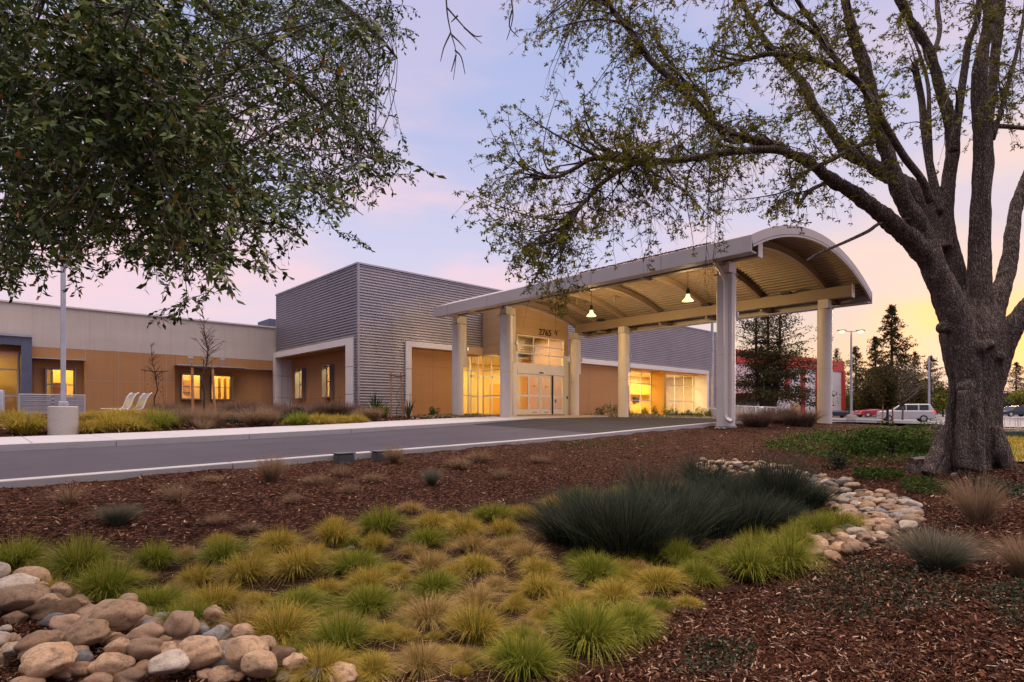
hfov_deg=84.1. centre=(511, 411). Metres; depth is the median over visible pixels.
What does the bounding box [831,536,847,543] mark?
cobble
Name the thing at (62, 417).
light pole
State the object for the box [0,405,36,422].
grass tuft
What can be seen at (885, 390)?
staked tree
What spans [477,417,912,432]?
dark asphalt road
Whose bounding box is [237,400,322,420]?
grass tuft
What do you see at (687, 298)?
pendant lamp
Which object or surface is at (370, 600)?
grass tuft
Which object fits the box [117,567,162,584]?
grass tuft
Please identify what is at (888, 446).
juniper
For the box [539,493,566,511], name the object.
grass tuft
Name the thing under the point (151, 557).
grass tuft
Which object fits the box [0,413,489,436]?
bark chips
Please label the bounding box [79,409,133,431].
grass tuft
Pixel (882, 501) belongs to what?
cobble
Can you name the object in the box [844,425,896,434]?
juniper
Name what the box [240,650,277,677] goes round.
river stone
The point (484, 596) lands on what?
grass tuft
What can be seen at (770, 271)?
entrance canopy
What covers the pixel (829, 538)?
cobble
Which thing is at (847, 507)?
cobble
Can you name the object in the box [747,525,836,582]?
grass tuft
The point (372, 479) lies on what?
grass tuft
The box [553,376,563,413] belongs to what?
sliding door
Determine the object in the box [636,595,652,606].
grass tuft
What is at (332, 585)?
grass tuft
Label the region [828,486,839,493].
cobble
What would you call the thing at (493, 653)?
grass tuft
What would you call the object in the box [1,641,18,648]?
river stone
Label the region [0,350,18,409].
window frame
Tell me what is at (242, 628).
river stone
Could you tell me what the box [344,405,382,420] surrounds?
grass tuft
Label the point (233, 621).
grass tuft
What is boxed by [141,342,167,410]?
young tree
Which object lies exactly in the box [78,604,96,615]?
river stone
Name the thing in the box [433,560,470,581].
grass tuft
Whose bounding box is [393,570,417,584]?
grass tuft
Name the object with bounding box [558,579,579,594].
grass tuft
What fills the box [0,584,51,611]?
river stone
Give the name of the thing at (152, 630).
river stone
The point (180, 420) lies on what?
grass tuft
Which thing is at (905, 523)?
cobble
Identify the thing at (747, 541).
grass tuft
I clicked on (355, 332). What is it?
clinic building
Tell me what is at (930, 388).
broadleaf tree
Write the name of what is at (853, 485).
cobble
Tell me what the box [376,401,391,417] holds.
flax plant
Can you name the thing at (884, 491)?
cobble
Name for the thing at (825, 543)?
cobble
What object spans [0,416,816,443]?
sidewalk
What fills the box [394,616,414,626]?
grass tuft
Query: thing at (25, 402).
slatted bench
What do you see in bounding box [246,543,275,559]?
grass tuft
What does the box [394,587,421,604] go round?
grass tuft
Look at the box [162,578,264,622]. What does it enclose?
grass tuft
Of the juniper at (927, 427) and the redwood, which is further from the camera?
the redwood
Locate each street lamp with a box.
[837,329,864,421]
[928,356,932,419]
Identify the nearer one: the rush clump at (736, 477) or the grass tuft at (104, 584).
the grass tuft at (104, 584)
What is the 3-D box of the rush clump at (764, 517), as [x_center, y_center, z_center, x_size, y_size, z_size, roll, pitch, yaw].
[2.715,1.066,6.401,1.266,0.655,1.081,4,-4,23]
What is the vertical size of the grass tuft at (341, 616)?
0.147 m
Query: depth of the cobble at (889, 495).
6.99 m
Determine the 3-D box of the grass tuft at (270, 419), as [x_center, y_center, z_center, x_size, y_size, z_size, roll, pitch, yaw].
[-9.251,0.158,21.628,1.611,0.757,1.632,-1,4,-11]
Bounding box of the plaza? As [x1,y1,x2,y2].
[473,415,607,416]
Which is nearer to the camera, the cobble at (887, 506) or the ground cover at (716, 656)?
the ground cover at (716, 656)
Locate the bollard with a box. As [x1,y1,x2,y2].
[0,390,4,413]
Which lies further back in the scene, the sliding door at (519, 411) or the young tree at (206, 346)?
the sliding door at (519, 411)
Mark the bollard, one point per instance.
(2, 398)
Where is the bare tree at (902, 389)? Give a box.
[892,361,938,419]
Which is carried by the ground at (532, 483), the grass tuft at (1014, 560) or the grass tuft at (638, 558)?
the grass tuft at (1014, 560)
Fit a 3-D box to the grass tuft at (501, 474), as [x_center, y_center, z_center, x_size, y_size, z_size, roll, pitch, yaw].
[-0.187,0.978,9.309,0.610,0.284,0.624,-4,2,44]
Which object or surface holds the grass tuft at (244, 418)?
on the ground at (532, 483)
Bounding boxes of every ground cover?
[412,413,484,418]
[556,438,655,449]
[569,412,715,417]
[672,632,758,678]
[764,427,856,459]
[776,553,985,625]
[816,447,926,464]
[852,464,905,481]
[900,475,953,494]
[969,476,1023,499]
[975,575,1023,634]
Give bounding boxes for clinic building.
[273,262,715,417]
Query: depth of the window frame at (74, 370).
30.54 m
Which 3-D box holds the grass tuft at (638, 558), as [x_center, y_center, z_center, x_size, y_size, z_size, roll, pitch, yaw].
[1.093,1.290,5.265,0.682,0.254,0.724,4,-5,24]
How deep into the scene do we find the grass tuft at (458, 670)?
2.99 m
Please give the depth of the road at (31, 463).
12.22 m
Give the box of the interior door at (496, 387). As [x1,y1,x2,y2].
[490,384,499,413]
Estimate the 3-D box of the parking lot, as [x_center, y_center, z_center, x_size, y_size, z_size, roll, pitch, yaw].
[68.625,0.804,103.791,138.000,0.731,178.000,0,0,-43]
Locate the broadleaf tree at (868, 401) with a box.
[853,368,912,410]
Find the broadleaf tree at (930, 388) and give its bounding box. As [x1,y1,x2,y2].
[905,371,947,405]
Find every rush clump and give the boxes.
[504,489,612,546]
[534,479,664,556]
[536,480,623,516]
[551,472,698,565]
[602,511,705,562]
[606,451,706,516]
[619,473,754,550]
[650,475,743,530]
[652,478,710,504]
[670,469,759,507]
[671,449,754,491]
[683,491,779,538]
[698,470,789,504]
[701,478,807,535]
[708,469,754,490]
[731,444,836,509]
[738,464,804,489]
[747,493,823,527]
[778,480,847,508]
[804,478,841,492]
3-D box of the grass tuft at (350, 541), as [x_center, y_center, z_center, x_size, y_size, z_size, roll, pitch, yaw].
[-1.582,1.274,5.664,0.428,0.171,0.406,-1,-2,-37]
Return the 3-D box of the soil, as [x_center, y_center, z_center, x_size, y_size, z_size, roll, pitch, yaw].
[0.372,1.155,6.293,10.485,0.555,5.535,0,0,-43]
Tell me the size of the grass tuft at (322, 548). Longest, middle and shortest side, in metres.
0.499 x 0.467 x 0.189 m
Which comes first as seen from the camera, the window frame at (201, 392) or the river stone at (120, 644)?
the river stone at (120, 644)
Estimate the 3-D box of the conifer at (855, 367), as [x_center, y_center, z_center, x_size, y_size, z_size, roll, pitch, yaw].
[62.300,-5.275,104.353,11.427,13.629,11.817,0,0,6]
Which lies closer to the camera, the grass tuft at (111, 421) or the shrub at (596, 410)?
the grass tuft at (111, 421)
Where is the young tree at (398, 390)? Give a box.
[389,375,405,416]
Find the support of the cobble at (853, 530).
on the ground at (532, 483)
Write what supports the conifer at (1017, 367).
on the ground at (532, 483)
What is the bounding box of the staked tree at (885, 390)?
[869,354,906,423]
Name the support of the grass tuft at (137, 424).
on the ground at (532, 483)
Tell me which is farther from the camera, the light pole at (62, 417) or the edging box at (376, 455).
the light pole at (62, 417)
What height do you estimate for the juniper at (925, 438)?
0.667 m
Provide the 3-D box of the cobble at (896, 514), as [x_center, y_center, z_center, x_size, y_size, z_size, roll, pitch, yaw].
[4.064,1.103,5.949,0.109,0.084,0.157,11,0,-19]
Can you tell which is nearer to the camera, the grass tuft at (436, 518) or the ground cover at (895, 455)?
the grass tuft at (436, 518)
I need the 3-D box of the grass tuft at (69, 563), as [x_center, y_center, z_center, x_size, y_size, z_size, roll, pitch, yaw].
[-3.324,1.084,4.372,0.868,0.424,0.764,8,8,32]
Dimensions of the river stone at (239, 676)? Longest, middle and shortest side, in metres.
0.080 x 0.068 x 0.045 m
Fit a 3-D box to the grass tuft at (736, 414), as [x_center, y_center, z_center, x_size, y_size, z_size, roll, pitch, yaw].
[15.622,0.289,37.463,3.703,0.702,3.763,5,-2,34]
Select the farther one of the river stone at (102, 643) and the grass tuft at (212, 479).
the grass tuft at (212, 479)
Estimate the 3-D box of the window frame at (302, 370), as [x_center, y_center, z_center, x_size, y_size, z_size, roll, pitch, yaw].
[-13.733,-1.790,36.982,0.380,1.980,1.100,0,0,-43]
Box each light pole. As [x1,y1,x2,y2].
[47,169,78,434]
[708,323,715,416]
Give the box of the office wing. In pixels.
[0,299,275,416]
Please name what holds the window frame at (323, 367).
in the clinic building
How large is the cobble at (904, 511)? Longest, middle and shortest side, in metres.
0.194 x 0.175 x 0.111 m
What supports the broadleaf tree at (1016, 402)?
on the parking lot
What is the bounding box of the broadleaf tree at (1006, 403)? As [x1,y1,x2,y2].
[1003,399,1014,407]
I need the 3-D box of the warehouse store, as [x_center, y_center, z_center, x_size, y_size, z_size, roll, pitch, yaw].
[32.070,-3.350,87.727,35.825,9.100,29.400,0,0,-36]
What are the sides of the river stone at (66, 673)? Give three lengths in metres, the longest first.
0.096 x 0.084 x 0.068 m
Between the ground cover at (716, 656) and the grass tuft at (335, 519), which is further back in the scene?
the grass tuft at (335, 519)
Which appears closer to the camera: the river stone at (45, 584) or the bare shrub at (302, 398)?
the river stone at (45, 584)
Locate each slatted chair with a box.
[101,392,138,411]
[124,393,152,409]
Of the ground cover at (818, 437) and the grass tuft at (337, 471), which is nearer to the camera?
the grass tuft at (337, 471)
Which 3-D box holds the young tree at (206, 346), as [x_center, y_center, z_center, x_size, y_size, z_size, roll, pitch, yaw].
[-11.382,-1.838,21.517,1.152,4.684,1.215,0,0,8]
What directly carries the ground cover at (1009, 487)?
on the ground at (532, 483)
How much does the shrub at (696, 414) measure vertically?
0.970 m
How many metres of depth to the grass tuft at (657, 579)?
4.40 m
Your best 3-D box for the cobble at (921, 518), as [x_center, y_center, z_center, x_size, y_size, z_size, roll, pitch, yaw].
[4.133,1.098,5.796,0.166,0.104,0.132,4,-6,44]
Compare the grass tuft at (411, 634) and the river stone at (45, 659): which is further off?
the grass tuft at (411, 634)
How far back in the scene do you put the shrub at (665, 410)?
44.96 m
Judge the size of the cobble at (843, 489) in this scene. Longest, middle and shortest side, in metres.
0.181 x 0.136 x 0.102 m
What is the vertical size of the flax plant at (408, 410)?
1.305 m
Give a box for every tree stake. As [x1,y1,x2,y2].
[144,366,145,410]
[161,367,164,406]
[191,362,193,409]
[211,362,215,412]
[390,372,391,417]
[400,372,403,416]
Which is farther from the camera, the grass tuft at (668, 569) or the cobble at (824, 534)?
the cobble at (824, 534)
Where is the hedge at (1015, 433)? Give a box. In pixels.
[1005,431,1023,437]
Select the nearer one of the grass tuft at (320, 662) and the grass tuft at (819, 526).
the grass tuft at (320, 662)
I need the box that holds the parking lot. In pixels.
[832,414,1023,426]
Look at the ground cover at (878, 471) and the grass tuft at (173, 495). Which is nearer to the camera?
the grass tuft at (173, 495)
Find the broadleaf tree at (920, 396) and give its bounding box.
[869,360,947,410]
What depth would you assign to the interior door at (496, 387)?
43.91 m
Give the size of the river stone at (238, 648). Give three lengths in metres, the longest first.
0.220 x 0.184 x 0.178 m
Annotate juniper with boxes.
[830,425,898,455]
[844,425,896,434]
[853,426,928,454]
[864,418,944,436]
[877,424,932,454]
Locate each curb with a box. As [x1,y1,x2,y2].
[0,417,582,451]
[0,422,743,487]
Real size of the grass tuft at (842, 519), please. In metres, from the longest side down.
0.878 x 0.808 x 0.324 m
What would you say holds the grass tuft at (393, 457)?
on the ground at (532, 483)
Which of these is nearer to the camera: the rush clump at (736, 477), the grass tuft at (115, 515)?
the grass tuft at (115, 515)
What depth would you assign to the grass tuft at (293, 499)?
7.17 m
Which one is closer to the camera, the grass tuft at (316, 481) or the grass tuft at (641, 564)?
the grass tuft at (641, 564)
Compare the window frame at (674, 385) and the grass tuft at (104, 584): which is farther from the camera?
the window frame at (674, 385)
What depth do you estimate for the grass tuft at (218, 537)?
5.58 m
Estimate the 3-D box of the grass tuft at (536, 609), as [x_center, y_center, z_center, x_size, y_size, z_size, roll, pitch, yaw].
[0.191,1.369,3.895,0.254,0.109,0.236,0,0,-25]
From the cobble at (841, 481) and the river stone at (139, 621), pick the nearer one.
the river stone at (139, 621)
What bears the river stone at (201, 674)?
on the ground at (532, 483)
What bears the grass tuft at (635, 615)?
on the ground at (532, 483)
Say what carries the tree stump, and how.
on the ground at (532, 483)
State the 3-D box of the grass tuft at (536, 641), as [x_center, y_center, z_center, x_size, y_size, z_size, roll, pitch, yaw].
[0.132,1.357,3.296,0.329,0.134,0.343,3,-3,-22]
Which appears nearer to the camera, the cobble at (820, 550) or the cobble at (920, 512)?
the cobble at (820, 550)
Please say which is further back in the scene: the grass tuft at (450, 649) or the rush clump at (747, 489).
the rush clump at (747, 489)
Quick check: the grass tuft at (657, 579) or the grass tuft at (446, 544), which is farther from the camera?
the grass tuft at (446, 544)
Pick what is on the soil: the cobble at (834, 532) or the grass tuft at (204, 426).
the cobble at (834, 532)
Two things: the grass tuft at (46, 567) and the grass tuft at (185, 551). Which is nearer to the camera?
the grass tuft at (46, 567)
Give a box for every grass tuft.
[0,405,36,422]
[0,405,49,434]
[0,531,75,572]
[15,559,62,576]
[20,529,135,584]
[30,575,83,596]
[43,479,95,503]
[63,551,159,603]
[70,417,121,433]
[79,408,136,419]
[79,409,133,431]
[79,500,152,524]
[98,405,149,419]
[102,413,163,431]
[112,580,204,615]
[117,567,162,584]
[122,535,194,570]
[124,406,173,418]
[128,403,186,431]
[141,400,200,414]
[149,590,231,627]
[151,479,198,503]
[156,403,201,426]
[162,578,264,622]
[164,558,224,587]
[164,577,195,594]
[174,544,198,560]
[177,404,215,427]
[181,532,259,568]
[184,415,222,429]
[194,406,240,426]
[197,511,236,525]
[198,474,226,482]
[200,398,239,414]
[202,531,242,544]
[205,597,278,641]
[206,547,289,589]
[209,397,264,415]
[221,591,336,645]
[229,404,281,425]
[230,588,278,609]
[232,518,268,533]
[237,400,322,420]
[241,523,312,554]
[246,452,304,481]
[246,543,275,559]
[249,401,296,410]
[256,409,282,425]
[256,539,343,587]
[259,583,340,615]
[263,553,280,563]
[269,634,309,668]
[270,639,370,681]
[274,492,302,503]
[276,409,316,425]
[282,402,338,416]
[286,399,358,418]
[296,602,399,659]
[300,470,335,485]
[300,540,331,556]
[300,574,347,597]
[303,411,340,424]
[304,511,364,545]
[307,541,401,579]
[311,605,347,620]
[316,578,413,623]
[321,549,339,558]
[323,608,363,623]
[325,514,343,525]
[327,400,366,417]
[329,412,359,423]
[329,463,361,476]
[335,535,366,548]
[336,563,405,596]
[338,481,361,493]
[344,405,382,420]
[346,412,370,422]
[347,499,416,535]
[348,525,367,534]
[350,646,404,681]
[356,470,386,482]
[356,526,397,550]
[357,405,386,420]
[357,614,384,632]
[364,617,404,648]
[377,561,412,574]
[378,636,462,681]
[380,443,406,463]
[386,591,480,638]
[387,624,425,644]
[390,540,432,558]
[391,500,433,512]
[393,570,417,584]
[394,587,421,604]
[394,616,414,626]
[395,522,456,547]
[397,567,469,602]
[399,547,458,576]
[408,508,452,529]
[412,466,444,484]
[421,630,449,641]
[426,548,452,559]
[429,592,522,648]
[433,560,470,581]
[437,511,494,538]
[437,541,459,550]
[440,455,480,468]
[440,640,465,658]
[441,506,459,522]
[443,531,502,555]
[443,613,463,626]
[445,549,506,577]
[446,642,494,668]
[446,661,477,676]
[449,579,516,618]
[457,621,587,681]
[460,499,526,521]
[465,447,499,462]
[473,573,518,594]
[478,514,526,536]
[481,646,501,656]
[483,532,533,558]
[489,466,516,478]
[495,593,537,615]
[497,622,545,647]
[498,539,560,569]
[501,568,578,605]
[504,589,531,603]
[506,552,568,579]
[509,502,538,519]
[511,614,544,632]
[521,610,554,626]
[526,453,554,463]
[527,581,602,617]
[527,636,551,660]
[528,604,551,616]
[529,627,547,637]
[530,591,647,670]
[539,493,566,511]
[556,547,637,591]
[558,546,597,562]
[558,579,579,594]
[563,483,600,502]
[569,589,597,603]
[581,572,650,609]
[602,594,674,651]
[607,548,662,565]
[611,554,647,572]
[612,568,636,584]
[625,562,700,596]
[627,558,656,576]
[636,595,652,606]
[642,593,680,615]
[642,606,671,622]
[649,534,711,566]
[653,565,686,578]
[669,556,735,591]
[670,593,704,608]
[699,539,740,568]
[702,530,798,585]
[718,522,784,557]
[735,407,789,426]
[735,411,761,417]
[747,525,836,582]
[755,403,803,423]
[770,513,827,554]
[776,406,827,426]
[777,508,848,537]
[810,504,875,532]
[844,512,864,525]
[865,519,1009,572]
[930,467,1023,525]
[977,529,1023,578]
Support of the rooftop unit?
on the office wing
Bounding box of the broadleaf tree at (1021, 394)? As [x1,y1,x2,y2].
[1005,388,1023,400]
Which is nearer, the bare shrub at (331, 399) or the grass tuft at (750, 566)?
the grass tuft at (750, 566)
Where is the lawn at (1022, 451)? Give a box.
[1010,438,1023,460]
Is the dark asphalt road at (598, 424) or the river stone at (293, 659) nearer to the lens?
the river stone at (293, 659)
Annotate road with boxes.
[0,418,873,479]
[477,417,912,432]
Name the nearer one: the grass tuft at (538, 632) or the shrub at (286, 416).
the grass tuft at (538, 632)
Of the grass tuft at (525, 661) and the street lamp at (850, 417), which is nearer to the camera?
the grass tuft at (525, 661)
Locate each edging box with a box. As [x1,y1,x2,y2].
[332,452,355,462]
[370,450,392,460]
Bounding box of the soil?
[10,480,835,681]
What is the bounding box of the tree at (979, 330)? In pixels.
[451,0,1023,477]
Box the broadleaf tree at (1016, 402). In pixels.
[1005,395,1023,405]
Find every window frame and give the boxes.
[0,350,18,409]
[45,368,75,403]
[180,373,202,399]
[210,374,232,399]
[295,368,305,398]
[321,364,333,397]
[463,355,478,415]
[482,353,499,415]
[517,334,563,366]
[628,370,650,413]
[666,373,692,412]
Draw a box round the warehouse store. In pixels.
[735,350,845,417]
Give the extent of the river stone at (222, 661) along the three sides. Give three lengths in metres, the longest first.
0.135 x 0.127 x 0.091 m
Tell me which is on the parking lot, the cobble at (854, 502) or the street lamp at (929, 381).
the street lamp at (929, 381)
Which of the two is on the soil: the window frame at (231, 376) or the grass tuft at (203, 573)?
the grass tuft at (203, 573)
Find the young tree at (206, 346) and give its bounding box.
[187,299,224,410]
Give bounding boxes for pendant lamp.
[587,291,595,316]
[682,288,693,301]
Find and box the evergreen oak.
[0,0,517,329]
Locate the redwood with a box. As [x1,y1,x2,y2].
[735,312,844,411]
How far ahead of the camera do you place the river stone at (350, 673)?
2.86 m
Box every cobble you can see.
[733,461,742,466]
[807,548,823,556]
[810,544,828,555]
[812,538,828,546]
[816,532,830,537]
[824,480,838,486]
[824,550,841,561]
[825,536,834,543]
[827,545,843,554]
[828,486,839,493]
[830,528,843,536]
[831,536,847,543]
[832,503,839,510]
[832,542,842,546]
[835,477,852,486]
[835,532,849,537]
[836,497,849,503]
[837,506,855,511]
[838,487,849,492]
[838,504,854,508]
[839,492,855,496]
[839,524,855,528]
[841,538,863,551]
[841,542,860,555]
[844,482,860,489]
[846,527,866,534]
[850,497,862,501]
[850,500,858,507]
[854,491,869,497]
[855,532,875,544]
[860,501,876,507]
[861,525,872,530]
[861,542,868,550]
[862,496,874,498]
[863,519,874,529]
[864,507,874,511]
[871,498,881,504]
[871,512,890,518]
[872,517,884,520]
[872,534,886,541]
[873,493,883,497]
[874,508,886,511]
[874,523,890,533]
[875,489,890,496]
[875,520,884,526]
[878,503,892,510]
[879,499,891,503]
[882,518,895,522]
[884,522,899,529]
[885,493,898,498]
[886,498,895,503]
[892,512,903,517]
[896,498,908,505]
[896,514,921,524]
[897,508,914,514]
[899,520,917,530]
[902,499,922,507]
[910,506,923,511]
[910,510,923,515]
[915,514,926,520]
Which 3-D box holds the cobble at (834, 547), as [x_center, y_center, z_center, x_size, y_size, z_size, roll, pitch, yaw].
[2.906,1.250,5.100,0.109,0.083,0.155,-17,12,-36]
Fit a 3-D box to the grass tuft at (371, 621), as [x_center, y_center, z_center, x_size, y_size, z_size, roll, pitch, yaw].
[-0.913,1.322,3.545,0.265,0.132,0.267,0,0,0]
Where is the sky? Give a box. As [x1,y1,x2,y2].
[0,0,1023,393]
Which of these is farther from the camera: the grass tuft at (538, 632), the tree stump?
the tree stump
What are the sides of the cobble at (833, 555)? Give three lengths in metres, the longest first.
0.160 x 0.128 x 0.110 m
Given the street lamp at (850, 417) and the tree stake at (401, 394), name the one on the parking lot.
the street lamp at (850, 417)
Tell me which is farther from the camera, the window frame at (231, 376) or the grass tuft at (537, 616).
the window frame at (231, 376)
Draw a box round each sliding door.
[517,374,528,413]
[529,375,539,413]
[540,375,551,413]
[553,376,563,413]
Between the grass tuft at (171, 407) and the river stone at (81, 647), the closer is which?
the river stone at (81, 647)
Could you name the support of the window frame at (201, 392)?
in the office wing
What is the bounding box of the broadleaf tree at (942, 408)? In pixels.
[925,392,947,416]
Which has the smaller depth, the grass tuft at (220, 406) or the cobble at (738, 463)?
the cobble at (738, 463)
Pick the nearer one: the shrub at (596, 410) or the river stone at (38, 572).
the river stone at (38, 572)
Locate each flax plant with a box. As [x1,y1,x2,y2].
[364,392,390,412]
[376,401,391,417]
[403,393,415,416]
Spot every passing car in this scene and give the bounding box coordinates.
[832,410,852,417]
[852,409,884,416]
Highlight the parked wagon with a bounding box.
[876,404,935,421]
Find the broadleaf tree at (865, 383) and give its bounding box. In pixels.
[852,375,910,415]
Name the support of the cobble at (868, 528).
on the ground at (532, 483)
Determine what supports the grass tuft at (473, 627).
on the soil
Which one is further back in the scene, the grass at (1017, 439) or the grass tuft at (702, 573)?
the grass at (1017, 439)
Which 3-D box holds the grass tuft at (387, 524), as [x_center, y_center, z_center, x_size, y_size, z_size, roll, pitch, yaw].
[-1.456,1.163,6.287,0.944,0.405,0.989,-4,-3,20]
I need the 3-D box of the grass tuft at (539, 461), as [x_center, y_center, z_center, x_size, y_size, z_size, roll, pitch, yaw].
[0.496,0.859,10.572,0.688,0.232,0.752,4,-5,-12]
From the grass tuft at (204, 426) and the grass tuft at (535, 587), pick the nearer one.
the grass tuft at (535, 587)
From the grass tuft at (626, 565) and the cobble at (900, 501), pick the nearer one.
the grass tuft at (626, 565)
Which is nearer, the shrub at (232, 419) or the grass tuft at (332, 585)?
the grass tuft at (332, 585)
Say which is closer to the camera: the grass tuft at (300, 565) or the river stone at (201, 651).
the river stone at (201, 651)
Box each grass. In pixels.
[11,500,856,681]
[1006,435,1023,460]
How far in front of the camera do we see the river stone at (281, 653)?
2.92 m
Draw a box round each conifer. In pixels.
[833,348,849,394]
[844,346,872,411]
[847,336,887,393]
[866,304,944,412]
[903,351,939,413]
[913,355,947,414]
[1003,362,1023,398]
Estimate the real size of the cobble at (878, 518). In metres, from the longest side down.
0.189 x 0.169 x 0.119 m
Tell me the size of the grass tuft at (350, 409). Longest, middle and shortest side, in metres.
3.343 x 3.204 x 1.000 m
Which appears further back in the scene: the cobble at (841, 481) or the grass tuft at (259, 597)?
the cobble at (841, 481)
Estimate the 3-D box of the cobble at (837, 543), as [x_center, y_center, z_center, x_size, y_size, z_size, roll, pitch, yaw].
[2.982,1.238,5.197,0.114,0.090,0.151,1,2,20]
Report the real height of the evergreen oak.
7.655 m
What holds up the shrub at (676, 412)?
on the ground at (532, 483)
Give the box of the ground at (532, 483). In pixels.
[0,415,1023,681]
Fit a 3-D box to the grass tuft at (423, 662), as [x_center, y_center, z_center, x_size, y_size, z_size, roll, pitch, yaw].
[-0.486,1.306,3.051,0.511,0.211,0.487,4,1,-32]
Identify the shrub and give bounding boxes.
[222,410,248,422]
[262,412,290,422]
[282,406,310,422]
[297,386,309,406]
[310,385,328,403]
[325,382,337,403]
[428,406,439,414]
[594,404,608,414]
[606,405,617,414]
[640,407,648,414]
[651,406,658,415]
[661,403,670,416]
[669,407,679,415]
[693,408,700,417]
[826,448,850,469]
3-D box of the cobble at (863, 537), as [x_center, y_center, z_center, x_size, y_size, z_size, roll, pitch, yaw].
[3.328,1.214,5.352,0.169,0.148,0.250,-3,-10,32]
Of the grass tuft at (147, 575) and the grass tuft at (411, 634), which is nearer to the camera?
the grass tuft at (411, 634)
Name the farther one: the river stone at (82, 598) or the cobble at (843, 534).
the cobble at (843, 534)
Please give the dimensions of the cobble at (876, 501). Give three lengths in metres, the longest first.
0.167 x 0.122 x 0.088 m
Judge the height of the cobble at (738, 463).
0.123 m
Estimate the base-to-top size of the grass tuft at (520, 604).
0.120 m
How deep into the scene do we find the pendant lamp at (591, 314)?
29.38 m
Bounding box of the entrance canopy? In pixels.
[433,225,871,427]
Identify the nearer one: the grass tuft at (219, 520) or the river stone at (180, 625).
the river stone at (180, 625)
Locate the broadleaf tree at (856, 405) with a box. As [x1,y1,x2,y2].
[846,394,866,410]
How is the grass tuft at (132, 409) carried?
on the ground at (532, 483)
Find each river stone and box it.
[0,562,10,577]
[0,573,39,589]
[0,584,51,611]
[0,624,12,632]
[0,631,10,647]
[0,648,9,666]
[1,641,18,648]
[2,610,28,624]
[2,644,17,655]
[9,633,21,641]
[9,675,45,681]
[12,566,51,581]
[13,631,62,658]
[18,641,77,677]
[20,593,80,621]
[34,593,60,603]
[35,629,59,633]
[37,612,65,625]
[38,581,49,586]
[49,614,79,629]
[50,582,72,596]
[52,667,73,679]
[55,631,66,639]
[57,625,69,631]
[63,618,110,646]
[69,594,90,606]
[70,661,89,677]
[73,645,89,649]
[74,603,93,613]
[74,649,93,662]
[77,599,146,631]
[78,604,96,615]
[80,672,113,681]
[86,652,135,675]
[98,631,121,647]
[103,637,130,654]
[105,633,125,644]
[113,667,147,681]
[119,593,137,601]
[124,614,151,633]
[124,622,164,638]
[126,638,162,660]
[129,634,139,639]
[131,637,148,642]
[133,659,148,674]
[138,619,155,625]
[146,606,157,615]
[147,617,164,626]
[148,649,189,675]
[158,635,172,641]
[160,641,177,652]
[163,610,200,639]
[172,639,181,645]
[177,635,222,669]
[195,624,209,634]
[196,668,211,680]
[199,617,214,629]
[201,625,230,640]
[202,605,224,623]
[204,650,227,667]
[207,665,237,681]
[216,622,233,637]
[220,637,233,650]
[225,635,268,670]
[231,623,254,637]
[233,671,246,681]
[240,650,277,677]
[260,635,276,650]
[271,646,295,668]
[276,670,298,681]
[282,652,307,673]
[298,666,325,681]
[325,661,357,681]
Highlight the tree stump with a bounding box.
[905,457,924,472]
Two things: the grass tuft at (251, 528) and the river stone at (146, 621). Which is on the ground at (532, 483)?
the grass tuft at (251, 528)
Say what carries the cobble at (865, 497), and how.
on the ground at (532, 483)
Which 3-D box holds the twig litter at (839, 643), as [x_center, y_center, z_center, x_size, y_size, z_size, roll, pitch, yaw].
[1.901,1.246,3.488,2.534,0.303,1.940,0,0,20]
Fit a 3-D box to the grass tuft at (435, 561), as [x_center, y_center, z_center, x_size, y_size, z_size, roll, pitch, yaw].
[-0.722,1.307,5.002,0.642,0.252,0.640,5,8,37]
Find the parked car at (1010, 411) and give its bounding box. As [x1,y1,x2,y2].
[1003,406,1023,416]
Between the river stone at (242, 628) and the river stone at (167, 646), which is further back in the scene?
the river stone at (242, 628)
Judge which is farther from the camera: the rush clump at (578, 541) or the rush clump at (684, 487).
the rush clump at (684, 487)
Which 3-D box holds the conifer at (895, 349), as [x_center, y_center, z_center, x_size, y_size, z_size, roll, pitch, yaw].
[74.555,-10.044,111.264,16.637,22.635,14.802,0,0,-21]
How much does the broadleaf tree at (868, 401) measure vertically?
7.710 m
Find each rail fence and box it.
[735,405,777,413]
[1003,417,1023,430]
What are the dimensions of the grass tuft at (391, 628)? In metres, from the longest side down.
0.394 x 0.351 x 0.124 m
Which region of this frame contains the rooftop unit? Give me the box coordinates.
[258,318,275,326]
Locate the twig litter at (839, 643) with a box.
[616,573,1023,679]
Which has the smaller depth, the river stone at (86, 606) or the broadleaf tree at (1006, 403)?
the river stone at (86, 606)
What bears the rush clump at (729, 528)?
on the soil
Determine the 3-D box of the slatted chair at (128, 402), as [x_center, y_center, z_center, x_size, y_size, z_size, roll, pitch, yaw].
[-16.633,-0.265,24.119,0.916,1.122,1.152,0,0,39]
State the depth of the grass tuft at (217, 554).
5.04 m
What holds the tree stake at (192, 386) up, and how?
on the ground at (532, 483)
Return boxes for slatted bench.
[18,394,84,415]
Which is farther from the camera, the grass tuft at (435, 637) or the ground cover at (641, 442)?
the ground cover at (641, 442)

